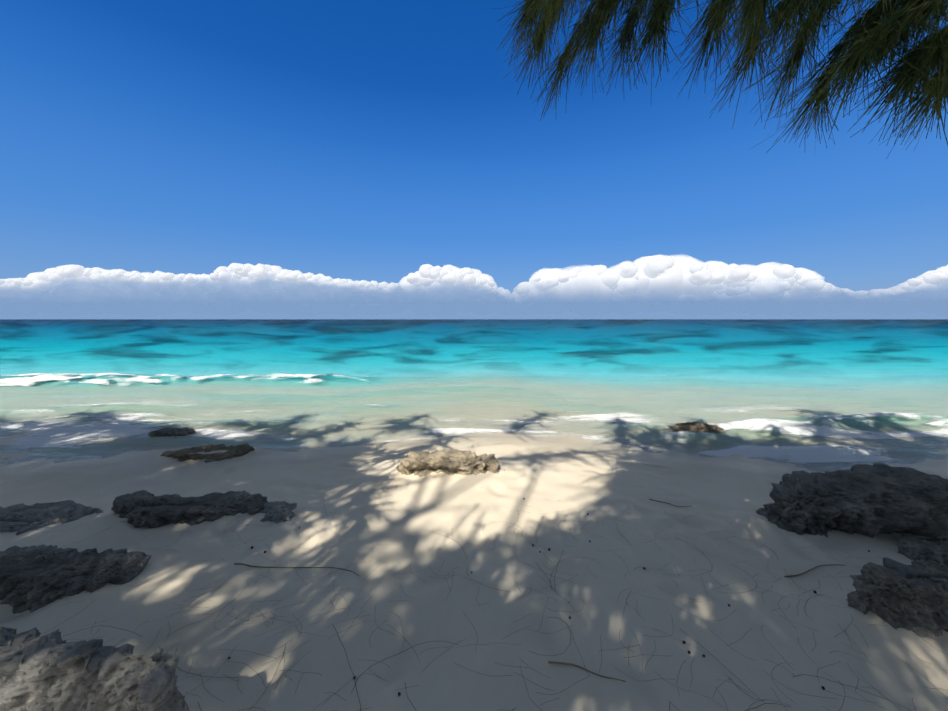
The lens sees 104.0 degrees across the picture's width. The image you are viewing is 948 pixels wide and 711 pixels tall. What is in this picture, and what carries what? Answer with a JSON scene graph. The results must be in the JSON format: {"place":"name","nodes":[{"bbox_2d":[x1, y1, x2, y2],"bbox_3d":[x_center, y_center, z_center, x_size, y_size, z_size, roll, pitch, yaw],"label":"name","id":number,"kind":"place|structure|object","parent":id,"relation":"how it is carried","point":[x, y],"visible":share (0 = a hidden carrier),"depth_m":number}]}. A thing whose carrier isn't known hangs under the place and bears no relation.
{"place":"outdoors","nodes":[
{"label":"outdoors","id":0,"kind":"place"},
{"bbox_2d":[0,431,947,710],"bbox_3d":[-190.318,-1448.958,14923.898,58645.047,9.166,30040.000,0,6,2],"label":"ground","id":1,"kind":"structure","parent":0,"point":[572,485],"depth_m":2.22},
{"bbox_2d":[0,500,103,534],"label":"rock","id":2,"kind":"object","parent":1,"relation":"on","point":[20,518],"visible":0.56,"depth_m":3.09},
{"bbox_2d":[0,544,150,613],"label":"rock","id":3,"kind":"object","parent":1,"relation":"on","point":[33,578],"visible":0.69,"depth_m":2.19},
{"bbox_2d":[0,626,189,710],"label":"rock","id":4,"kind":"object","parent":1,"relation":"on","point":[52,671],"visible":1,"depth_m":1.18},
{"bbox_2d":[148,427,195,436],"bbox_3d":[-4.924,1.338,6.042,0.675,0.358,0.444,0,6,2],"label":"rock","id":5,"kind":"object","parent":1,"relation":"on","point":[171,431],"visible":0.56,"depth_m":5.91},
{"bbox_2d":[111,490,267,527],"bbox_3d":[-2.388,1.398,3.154,1.409,0.447,0.565,0,6,2],"label":"rock","id":6,"kind":"object","parent":1,"relation":"on","point":[141,508],"visible":0.52,"depth_m":3.05},
{"bbox_2d":[161,443,254,462],"bbox_3d":[-3.696,1.395,5.102,1.245,0.238,0.627,0,6,2],"label":"rock","id":7,"kind":"object","parent":1,"relation":"on","point":[181,455],"visible":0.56,"depth_m":5.05},
{"bbox_2d":[242,500,296,522],"bbox_3d":[-1.769,1.343,3.118,0.585,0.184,0.381,0,6,2],"label":"rock","id":8,"kind":"object","parent":1,"relation":"on","point":[278,511],"visible":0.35,"depth_m":3.07},
{"bbox_2d":[395,449,498,476],"bbox_3d":[-0.300,1.318,4.134,1.158,0.534,0.580,0,6,2],"label":"rock","id":9,"kind":"object","parent":1,"relation":"on","point":[448,462],"visible":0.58,"depth_m":3.97},
{"bbox_2d":[1,482,945,710],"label":"twigs","id":10,"kind":"object","parent":1,"relation":"on","point":[585,669],"visible":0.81,"depth_m":1.91},
{"bbox_2d":[228,470,869,695],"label":"litter cones","id":11,"kind":"object","parent":1,"relation":"on","point":[683,641],"visible":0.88,"depth_m":2.05},
{"bbox_2d":[671,421,723,432],"bbox_3d":[3.714,1.316,6.199,0.928,0.389,0.698,0,6,2],"label":"sea rock","id":12,"kind":"object","parent":1,"relation":"on","point":[695,426],"visible":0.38,"depth_m":6.10},
{"bbox_2d":[755,462,947,537],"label":"rock","id":13,"kind":"object","parent":1,"relation":"on","point":[871,501],"visible":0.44,"depth_m":2.84},
{"bbox_2d":[846,557,947,639],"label":"rock","id":14,"kind":"object","parent":1,"relation":"on","point":[894,594],"visible":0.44,"depth_m":1.90},
{"bbox_2d":[896,534,947,565],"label":"rock","id":15,"kind":"object","parent":1,"relation":"on","point":[934,550],"visible":0.54,"depth_m":2.50},
{"bbox_2d":[0,319,947,471],"bbox_3d":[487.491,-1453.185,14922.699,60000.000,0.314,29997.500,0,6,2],"label":"water","id":16,"kind":"structure","parent":0,"point":[819,395],"depth_m":10.59},
{"bbox_2d":[0,255,947,316],"bbox_3d":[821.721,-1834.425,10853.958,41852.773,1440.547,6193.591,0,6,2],"label":"cloud","id":17,"kind":"structure","parent":0,"point":[687,285],"depth_m":8651.48},
{"bbox_2d":[0,0,947,318],"label":"sky","id":18,"kind":"structure","parent":0,"point":[380,141]},
{"bbox_2d":[496,0,947,157],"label":"casuarina","id":19,"kind":"object","parent":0,"point":[874,40],"visible":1,"depth_m":0.72}
]}

